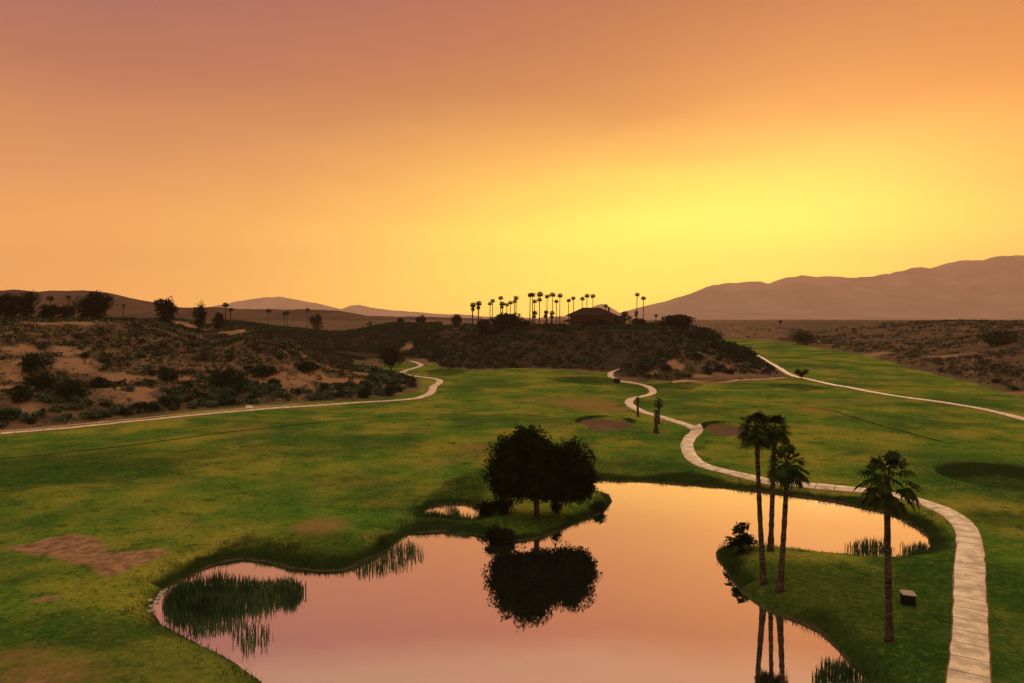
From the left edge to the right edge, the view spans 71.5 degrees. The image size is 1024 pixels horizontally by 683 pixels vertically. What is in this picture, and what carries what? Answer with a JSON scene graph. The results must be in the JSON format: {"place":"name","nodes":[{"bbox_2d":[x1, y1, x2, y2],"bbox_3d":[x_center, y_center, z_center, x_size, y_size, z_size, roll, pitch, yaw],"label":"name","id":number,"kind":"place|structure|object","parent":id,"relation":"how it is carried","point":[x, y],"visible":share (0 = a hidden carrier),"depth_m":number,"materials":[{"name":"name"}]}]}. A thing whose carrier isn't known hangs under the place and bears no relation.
{"place":"outdoors","nodes":[
{"label":"outdoors","id":0,"kind":"place"},
{"bbox_2d":[0,361,443,434],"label":"cart path","id":1,"kind":"structure","parent":0,"point":[432,389],"depth_m":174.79,"materials":[{"name":"concrete"}]},
{"bbox_2d":[0,289,524,320],"bbox_3d":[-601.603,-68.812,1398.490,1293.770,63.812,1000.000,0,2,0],"label":"mesa","id":2,"kind":"structure","parent":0,"point":[135,308],"depth_m":1104.40,"materials":[{"name":"stone"}]},
{"bbox_2d":[211,297,540,318],"bbox_3d":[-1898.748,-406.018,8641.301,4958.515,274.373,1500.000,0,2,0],"label":"mountain","id":3,"kind":"structure","parent":0,"point":[282,303],"depth_m":8454.03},
{"bbox_2d":[0,319,1023,682],"bbox_3d":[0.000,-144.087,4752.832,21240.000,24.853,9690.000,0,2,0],"label":"ground","id":4,"kind":"structure","parent":0,"point":[92,519],"depth_m":109.10,"materials":[{"name":"plant"}]},
{"bbox_2d":[0,410,10,421],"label":"desert shrub","id":5,"kind":"object","parent":4,"relation":"on","point":[4,415],"visible":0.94,"depth_m":149.30,"materials":[{"name":"green plant"}]},
{"bbox_2d":[0,406,21,411],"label":"desert shrub","id":6,"kind":"object","parent":4,"relation":"on","point":[9,409],"visible":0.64,"depth_m":153.12,"materials":[{"name":"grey plant"}]},
{"bbox_2d":[0,292,26,316],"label":"broadleaf tree","id":7,"kind":"object","parent":4,"relation":"on","point":[9,304],"visible":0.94,"depth_m":288.38,"materials":[{"name":"green plant"}]},
{"bbox_2d":[8,410,19,417],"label":"desert shrub","id":8,"kind":"object","parent":4,"relation":"on","point":[16,413],"visible":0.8,"depth_m":151.36,"materials":[{"name":"green plant"}]},
{"bbox_2d":[6,386,34,403],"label":"desert shrub","id":9,"kind":"object","parent":4,"relation":"on","point":[20,394],"visible":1,"depth_m":156.86,"materials":[{"name":"green plant"}]},
{"bbox_2d":[17,412,30,421],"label":"desert shrub","id":10,"kind":"object","parent":4,"relation":"on","point":[23,416],"visible":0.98,"depth_m":151.10,"materials":[{"name":"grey plant"}]},
{"bbox_2d":[16,289,41,317],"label":"broadleaf tree","id":11,"kind":"object","parent":4,"relation":"on","point":[29,298],"visible":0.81,"depth_m":294.86,"materials":[{"name":"green plant"}]},
{"bbox_2d":[25,418,37,422],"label":"desert shrub","id":12,"kind":"object","parent":4,"relation":"on","point":[30,420],"visible":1,"depth_m":150.88,"materials":[{"name":"green plant"}]},
{"bbox_2d":[19,351,56,373],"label":"desert shrub","id":13,"kind":"object","parent":4,"relation":"on","point":[31,362],"visible":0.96,"depth_m":193.03,"materials":[{"name":"green plant"}]},
{"bbox_2d":[18,368,57,391],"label":"desert shrub","id":14,"kind":"object","parent":4,"relation":"on","point":[42,381],"visible":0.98,"depth_m":166.42,"materials":[{"name":"green plant"}]},
{"bbox_2d":[30,410,47,416],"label":"desert shrub","id":15,"kind":"object","parent":4,"relation":"on","point":[37,413],"visible":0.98,"depth_m":153.85,"materials":[{"name":"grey plant"}]},
{"bbox_2d":[37,392,49,401],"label":"desert shrub","id":16,"kind":"object","parent":4,"relation":"on","point":[41,395],"visible":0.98,"depth_m":160.32,"materials":[{"name":"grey plant"}]},
{"bbox_2d":[35,304,58,318],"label":"broadleaf tree","id":17,"kind":"object","parent":4,"relation":"on","point":[47,311],"visible":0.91,"depth_m":298.97,"materials":[{"name":"green plant"}]},
{"bbox_2d":[54,396,64,402],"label":"desert shrub","id":18,"kind":"object","parent":4,"relation":"on","point":[59,400],"visible":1,"depth_m":161.32,"materials":[{"name":"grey plant"}]},
{"bbox_2d":[58,404,70,409],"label":"desert shrub","id":19,"kind":"object","parent":4,"relation":"on","point":[65,406],"visible":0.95,"depth_m":159.35,"materials":[{"name":"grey plant"}]},
{"bbox_2d":[56,305,75,318],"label":"broadleaf tree","id":20,"kind":"object","parent":4,"relation":"on","point":[64,311],"visible":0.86,"depth_m":298.95,"materials":[{"name":"green plant"}]},
{"bbox_2d":[53,378,83,397],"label":"desert shrub","id":21,"kind":"object","parent":4,"relation":"on","point":[68,387],"visible":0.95,"depth_m":163.57,"materials":[{"name":"green plant"}]},
{"bbox_2d":[67,401,85,409],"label":"desert shrub","id":22,"kind":"object","parent":4,"relation":"on","point":[80,406],"visible":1,"depth_m":160.49,"materials":[{"name":"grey plant"}]},
{"bbox_2d":[80,411,96,419],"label":"desert shrub","id":23,"kind":"object","parent":4,"relation":"on","point":[85,415],"visible":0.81,"depth_m":157.81,"materials":[{"name":"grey plant"}]},
{"bbox_2d":[72,290,117,318],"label":"broadleaf tree","id":24,"kind":"object","parent":4,"relation":"on","point":[92,304],"visible":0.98,"depth_m":297.83,"materials":[{"name":"green plant"}]},
{"bbox_2d":[86,410,103,418],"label":"desert shrub","id":25,"kind":"object","parent":4,"relation":"on","point":[95,416],"visible":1,"depth_m":158.61,"materials":[{"name":"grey plant"}]},
{"bbox_2d":[88,377,112,387],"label":"desert shrub","id":26,"kind":"object","parent":4,"relation":"on","point":[98,382],"visible":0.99,"depth_m":175.81,"materials":[{"name":"green plant"}]},
{"bbox_2d":[108,405,122,414],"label":"desert shrub","id":27,"kind":"object","parent":4,"relation":"on","point":[116,409],"visible":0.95,"depth_m":163.09,"materials":[{"name":"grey plant"}]},
{"bbox_2d":[119,406,131,414],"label":"desert shrub","id":28,"kind":"object","parent":4,"relation":"on","point":[124,410],"visible":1,"depth_m":163.52,"materials":[{"name":"green plant"}]},
{"bbox_2d":[125,384,134,391],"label":"desert shrub","id":29,"kind":"object","parent":4,"relation":"on","point":[130,387],"visible":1,"depth_m":175.51,"materials":[{"name":"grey plant"}]},
{"bbox_2d":[127,402,147,408],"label":"desert shrub","id":30,"kind":"object","parent":4,"relation":"on","point":[137,404],"visible":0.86,"depth_m":167.94,"materials":[{"name":"green plant"}]},
{"bbox_2d":[142,403,160,411],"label":"desert shrub","id":31,"kind":"object","parent":4,"relation":"on","point":[152,407],"visible":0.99,"depth_m":168.90,"materials":[{"name":"green plant"}]},
{"bbox_2d":[157,395,171,403],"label":"desert shrub","id":32,"kind":"object","parent":4,"relation":"on","point":[162,399],"visible":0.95,"depth_m":174.05,"materials":[{"name":"green plant"}]},
{"bbox_2d":[150,296,179,322],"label":"broadleaf tree","id":33,"kind":"object","parent":4,"relation":"on","point":[168,310],"visible":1,"depth_m":308.48,"materials":[{"name":"green plant"}]},
{"bbox_2d":[153,366,183,381],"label":"desert shrub","id":34,"kind":"object","parent":4,"relation":"on","point":[166,374],"visible":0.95,"depth_m":198.41,"materials":[{"name":"green plant"}]},
{"bbox_2d":[163,401,180,408],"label":"desert shrub","id":35,"kind":"object","parent":4,"relation":"on","point":[166,405],"visible":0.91,"depth_m":173.00,"materials":[{"name":"green plant"}]},
{"bbox_2d":[168,402,178,410],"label":"desert shrub","id":36,"kind":"object","parent":4,"relation":"on","point":[173,407],"visible":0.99,"depth_m":171.92,"materials":[{"name":"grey plant"}]},
{"bbox_2d":[167,397,180,403],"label":"desert shrub","id":37,"kind":"object","parent":4,"relation":"on","point":[174,399],"visible":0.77,"depth_m":174.80,"materials":[{"name":"green plant"}]},
{"bbox_2d":[184,396,194,401],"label":"desert shrub","id":38,"kind":"object","parent":4,"relation":"on","point":[188,398],"visible":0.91,"depth_m":178.66,"materials":[{"name":"green plant"}]},
{"bbox_2d":[184,400,197,408],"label":"desert shrub","id":39,"kind":"object","parent":4,"relation":"on","point":[190,404],"visible":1,"depth_m":174.91,"materials":[{"name":"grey plant"}]},
{"bbox_2d":[185,389,203,397],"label":"desert shrub","id":40,"kind":"object","parent":4,"relation":"on","point":[198,393],"visible":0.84,"depth_m":182.25,"materials":[{"name":"green plant"}]},
{"bbox_2d":[191,299,208,331],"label":"broadleaf tree","id":41,"kind":"object","parent":4,"relation":"on","point":[200,314],"visible":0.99,"depth_m":311.55,"materials":[{"name":"green plant"}]},
{"bbox_2d":[204,393,218,400],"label":"desert shrub","id":42,"kind":"object","parent":4,"relation":"on","point":[209,398],"visible":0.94,"depth_m":183.06,"materials":[{"name":"green plant"}]},
{"bbox_2d":[205,400,220,407],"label":"desert shrub","id":43,"kind":"object","parent":4,"relation":"on","point":[209,403],"visible":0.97,"depth_m":178.06,"materials":[{"name":"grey plant"}]},
{"bbox_2d":[211,312,226,329],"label":"broadleaf tree","id":44,"kind":"object","parent":4,"relation":"on","point":[219,318],"visible":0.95,"depth_m":317.01,"materials":[{"name":"green plant"}]},
{"bbox_2d":[212,394,226,399],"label":"desert shrub","id":45,"kind":"object","parent":4,"relation":"on","point":[221,396],"visible":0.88,"depth_m":183.98,"materials":[{"name":"green plant"}]},
{"bbox_2d":[212,386,235,394],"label":"desert shrub","id":46,"kind":"object","parent":4,"relation":"on","point":[226,390],"visible":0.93,"depth_m":186.66,"materials":[{"name":"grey plant"}]},
{"bbox_2d":[217,397,235,404],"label":"desert shrub","id":47,"kind":"object","parent":4,"relation":"on","point":[226,401],"visible":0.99,"depth_m":180.95,"materials":[{"name":"green plant"}]},
{"bbox_2d":[207,368,248,391],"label":"desert shrub","id":48,"kind":"object","parent":4,"relation":"on","point":[224,377],"visible":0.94,"depth_m":190.57,"materials":[{"name":"green plant"}]},
{"bbox_2d":[243,382,255,388],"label":"desert shrub","id":49,"kind":"object","parent":4,"relation":"on","point":[250,385],"visible":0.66,"depth_m":194.09,"materials":[{"name":"green plant"}]},
{"bbox_2d":[247,399,259,403],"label":"desert shrub","id":50,"kind":"object","parent":4,"relation":"on","point":[252,401],"visible":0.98,"depth_m":184.88,"materials":[{"name":"green plant"}]},
{"bbox_2d":[248,364,279,377],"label":"desert shrub","id":51,"kind":"object","parent":4,"relation":"on","point":[263,370],"visible":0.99,"depth_m":206.93,"materials":[{"name":"green plant"}]},
{"bbox_2d":[266,378,281,384],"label":"desert shrub","id":52,"kind":"object","parent":4,"relation":"on","point":[273,380],"visible":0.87,"depth_m":201.08,"materials":[{"name":"green plant"}]},
{"bbox_2d":[295,361,319,372],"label":"desert shrub","id":53,"kind":"object","parent":4,"relation":"on","point":[307,367],"visible":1,"depth_m":219.66,"materials":[{"name":"green plant"}]},
{"bbox_2d":[307,313,323,329],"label":"broadleaf tree","id":54,"kind":"object","parent":4,"relation":"on","point":[316,320],"visible":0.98,"depth_m":598.29,"materials":[{"name":"green plant"}]},
{"bbox_2d":[330,382,344,388],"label":"desert shrub","id":55,"kind":"object","parent":4,"relation":"on","point":[338,384],"visible":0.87,"depth_m":210.25,"materials":[{"name":"green plant"}]},
{"bbox_2d":[355,386,372,398],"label":"desert shrub","id":56,"kind":"object","parent":4,"relation":"on","point":[363,393],"visible":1,"depth_m":202.16,"materials":[{"name":"green plant"}]},
{"bbox_2d":[383,384,395,395],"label":"desert shrub","id":57,"kind":"object","parent":4,"relation":"on","point":[389,390],"visible":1,"depth_m":206.03,"materials":[{"name":"green plant"}]},
{"bbox_2d":[375,345,407,370],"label":"broadleaf tree","id":58,"kind":"object","parent":4,"relation":"on","point":[392,359],"visible":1,"depth_m":301.92,"materials":[{"name":"green plant"}]},
{"bbox_2d":[415,315,426,321],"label":"broadleaf tree","id":59,"kind":"object","parent":4,"relation":"on","point":[421,318],"visible":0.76,"depth_m":593.42,"materials":[{"name":"green plant"}]},
{"bbox_2d":[450,314,461,325],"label":"broadleaf tree","id":60,"kind":"object","parent":4,"relation":"on","point":[456,319],"visible":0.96,"depth_m":468.70,"materials":[{"name":"green plant"}]},
{"bbox_2d":[470,302,475,328],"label":"fan palm","id":61,"kind":"object","parent":4,"relation":"on","point":[472,305],"visible":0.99,"depth_m":429.30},
{"bbox_2d":[476,301,481,326],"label":"fan palm","id":62,"kind":"object","parent":4,"relation":"on","point":[478,303],"visible":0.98,"depth_m":431.33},
{"bbox_2d":[476,317,493,335],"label":"broadleaf tree","id":63,"kind":"object","parent":4,"relation":"on","point":[483,323],"visible":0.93,"depth_m":404.11,"materials":[{"name":"green plant"}]},
{"bbox_2d":[472,495,515,517],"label":"shrub","id":64,"kind":"object","parent":4,"relation":"on","point":[486,508],"visible":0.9,"depth_m":83.49,"materials":[{"name":"green plant"}]},
{"bbox_2d":[482,525,518,542],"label":"shrub","id":65,"kind":"object","parent":4,"relation":"on","point":[495,533],"visible":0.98,"depth_m":76.12,"materials":[{"name":"green plant"}]},
{"bbox_2d":[488,312,523,330],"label":"broadleaf tree","id":66,"kind":"object","parent":4,"relation":"on","point":[505,320],"visible":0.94,"depth_m":396.47,"materials":[{"name":"green plant"}]},
{"bbox_2d":[0,316,1023,427],"bbox_3d":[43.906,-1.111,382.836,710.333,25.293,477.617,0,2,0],"label":"scrub","id":67,"kind":"object","parent":4,"relation":"on","point":[272,336],"visible":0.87,"depth_m":309.59,"materials":[{"name":"green plant"}]},
{"bbox_2d":[517,320,531,325],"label":"broadleaf tree","id":68,"kind":"object","parent":4,"relation":"on","point":[525,323],"visible":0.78,"depth_m":396.63,"materials":[{"name":"green plant"}]},
{"bbox_2d":[119,467,958,682],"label":"long grass","id":69,"kind":"structure","parent":4,"relation":"on","point":[383,538],"depth_m":73.08,"materials":[{"name":"plant"}]},
{"bbox_2d":[480,423,602,518],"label":"broadleaf tree","id":70,"kind":"object","parent":4,"relation":"on","point":[531,464],"visible":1,"depth_m":80.65,"materials":[{"name":"green plant"}]},
{"bbox_2d":[549,501,562,513],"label":"shrub","id":71,"kind":"object","parent":4,"relation":"on","point":[554,507],"visible":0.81,"depth_m":84.20,"materials":[{"name":"green plant"}]},
{"bbox_2d":[563,307,627,326],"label":"clubhouse","id":72,"kind":"structure","parent":4,"relation":"on","point":[580,317],"depth_m":424.92,"materials":[{"name":"brown tile"}]},
{"bbox_2d":[589,500,607,513],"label":"shrub","id":73,"kind":"object","parent":4,"relation":"on","point":[600,505],"visible":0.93,"depth_m":87.66,"materials":[{"name":"green plant"}]},
{"bbox_2d":[590,319,610,326],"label":"broadleaf tree","id":74,"kind":"object","parent":4,"relation":"on","point":[600,322],"visible":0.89,"depth_m":402.83,"materials":[{"name":"green plant"}]},
{"bbox_2d":[635,396,640,416],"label":"fan palm","id":75,"kind":"object","parent":4,"relation":"on","point":[638,400],"visible":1,"depth_m":162.01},
{"bbox_2d":[630,318,646,324],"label":"broadleaf tree","id":76,"kind":"object","parent":4,"relation":"on","point":[637,321],"visible":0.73,"depth_m":414.03,"materials":[{"name":"green plant"}]},
{"bbox_2d":[652,409,659,432],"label":"fan palm","id":77,"kind":"object","parent":4,"relation":"on","point":[656,428],"visible":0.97,"depth_m":140.99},
{"bbox_2d":[654,397,662,423],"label":"fan palm","id":78,"kind":"object","parent":4,"relation":"on","point":[658,406],"visible":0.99,"depth_m":152.27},
{"bbox_2d":[661,365,671,370],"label":"desert shrub","id":79,"kind":"object","parent":4,"relation":"on","point":[666,367],"visible":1,"depth_m":265.40,"materials":[{"name":"green plant"}]},
{"bbox_2d":[660,313,696,327],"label":"broadleaf tree","id":80,"kind":"object","parent":4,"relation":"on","point":[681,320],"visible":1,"depth_m":388.18,"materials":[{"name":"green plant"}]},
{"bbox_2d":[682,327,723,342],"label":"desert shrub","id":81,"kind":"object","parent":4,"relation":"on","point":[705,333],"visible":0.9,"depth_m":350.02,"materials":[{"name":"green plant"}]},
{"bbox_2d":[704,339,741,352],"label":"desert shrub","id":82,"kind":"object","parent":4,"relation":"on","point":[725,346],"visible":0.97,"depth_m":322.68,"materials":[{"name":"green plant"}]},
{"bbox_2d":[723,521,758,553],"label":"palm bush","id":83,"kind":"object","parent":4,"relation":"on","point":[743,541],"visible":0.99,"depth_m":69.91,"materials":[{"name":"green plant"}]},
{"bbox_2d":[730,344,759,362],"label":"desert shrub","id":84,"kind":"object","parent":4,"relation":"on","point":[744,352],"visible":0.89,"depth_m":306.10,"materials":[{"name":"green plant"}]},
{"bbox_2d":[735,410,779,585],"bbox_3d":[21.236,13.706,61.567,3.387,15.596,3.727,-2,2,-41],"label":"fan palm","id":85,"kind":"object","parent":4,"relation":"on","point":[758,440],"visible":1,"depth_m":61.39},
{"bbox_2d":[760,414,792,551],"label":"fan palm","id":86,"kind":"object","parent":4,"relation":"on","point":[782,429],"visible":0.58,"depth_m":69.50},
{"bbox_2d":[765,444,811,593],"bbox_3d":[23.149,15.071,59.724,3.677,12.929,4.078,1,2,21],"label":"fan palm","id":87,"kind":"object","parent":4,"relation":"on","point":[787,475],"visible":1,"depth_m":59.57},
{"bbox_2d":[795,368,808,379],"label":"broadleaf tree","id":88,"kind":"object","parent":4,"relation":"on","point":[800,373],"visible":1,"depth_m":268.57,"materials":[{"name":"green plant"}]},
{"bbox_2d":[790,331,814,344],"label":"broadleaf tree","id":89,"kind":"object","parent":4,"relation":"on","point":[804,337],"visible":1,"depth_m":505.94,"materials":[{"name":"green plant"}]},
{"bbox_2d":[853,450,923,642],"bbox_3d":[26.443,14.706,50.299,4.611,13.993,4.389,0,2,0],"label":"fan palm","id":90,"kind":"object","parent":4,"relation":"on","point":[887,499],"visible":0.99,"depth_m":50.04,"materials":[{"name":"plant"}]},
{"bbox_2d":[900,590,916,605],"bbox_3d":[31.499,20.450,56.546,1.037,1.059,0.840,0,2,14],"label":"utility box","id":91,"kind":"object","parent":4,"relation":"on","point":[907,597],"visible":1,"depth_m":56.25,"materials":[{"name":"brown paint"}]},
{"bbox_2d":[981,328,1020,345],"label":"desert shrub","id":92,"kind":"object","parent":4,"relation":"on","point":[1002,337],"visible":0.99,"depth_m":363.10,"materials":[{"name":"green plant"}]},
{"bbox_2d":[0,0,1023,317],"label":"sky","id":93,"kind":"structure","parent":0,"point":[426,156],"materials":[{"name":"orange"}]},
{"bbox_2d":[152,480,929,682],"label":"pond water","id":94,"kind":"structure","parent":0,"point":[633,583],"depth_m":58.78,"materials":[{"name":"liquid"}]},
{"bbox_2d":[162,602,261,634],"bbox_3d":[-24.267,21.702,56.151,7.814,1.710,4.616,0,2,0],"label":"reed bed","id":95,"kind":"object","parent":94,"relation":"in","point":[196,620],"visible":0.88,"depth_m":56.20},
{"bbox_2d":[161,568,306,616],"bbox_3d":[-23.893,21.117,60.540,11.976,2.590,7.862,0,2,0],"label":"reed bed","id":96,"kind":"object","parent":94,"relation":"in","point":[197,594],"visible":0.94,"depth_m":60.10,"materials":[{"name":"plant"}]},
{"bbox_2d":[231,613,272,651],"bbox_3d":[-19.566,21.764,53.580,2.826,1.757,5.223,-1,2,-34],"label":"reed bed","id":97,"kind":"object","parent":94,"relation":"in","point":[248,634],"visible":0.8,"depth_m":53.26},
{"bbox_2d":[352,539,423,575],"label":"reed bed","id":98,"kind":"object","parent":94,"relation":"in","point":[385,557],"visible":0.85,"depth_m":69.91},
{"bbox_2d":[443,503,459,516],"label":"reed bed","id":99,"kind":"object","parent":94,"relation":"in","point":[452,510],"visible":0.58,"depth_m":86.72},
{"bbox_2d":[422,508,485,519],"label":"reed bed","id":100,"kind":"object","parent":94,"relation":"in","point":[443,514],"visible":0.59,"depth_m":83.70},
{"bbox_2d":[443,526,471,536],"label":"reed bed","id":101,"kind":"object","parent":94,"relation":"in","point":[465,533],"visible":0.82,"depth_m":79.02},
{"bbox_2d":[811,655,890,682],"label":"reed bed","id":102,"kind":"object","parent":94,"relation":"in","point":[839,667],"visible":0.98,"depth_m":47.02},
{"bbox_2d":[845,535,891,553],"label":"reed bed","id":103,"kind":"object","parent":94,"relation":"in","point":[865,544],"visible":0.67,"depth_m":73.44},
{"bbox_2d":[900,540,931,554],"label":"reed bed","id":104,"kind":"object","parent":94,"relation":"in","point":[923,547],"visible":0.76,"depth_m":73.05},
{"bbox_2d":[540,304,618,318],"bbox_3d":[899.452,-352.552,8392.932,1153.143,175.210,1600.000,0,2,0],"label":"mountain","id":105,"kind":"structure","parent":0,"point":[612,310],"depth_m":8125.27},
{"bbox_2d":[672,377,786,383],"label":"dirt track","id":106,"kind":"structure","parent":0,"point":[729,381],"depth_m":257.57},
{"bbox_2d":[553,255,1023,319],"bbox_3d":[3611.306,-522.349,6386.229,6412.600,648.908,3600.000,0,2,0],"label":"mountain","id":107,"kind":"structure","parent":0,"point":[991,288],"depth_m":5461.90,"materials":[{"name":"stone"}]},
{"bbox_2d":[607,369,991,682],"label":"cart path","id":108,"kind":"structure","parent":0,"point":[969,660],"depth_m":61.70,"materials":[{"name":"concrete"}]},
{"bbox_2d":[757,355,1023,420],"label":"cart path","id":109,"kind":"structure","parent":0,"point":[782,370],"depth_m":205.01,"materials":[{"name":"concrete"}]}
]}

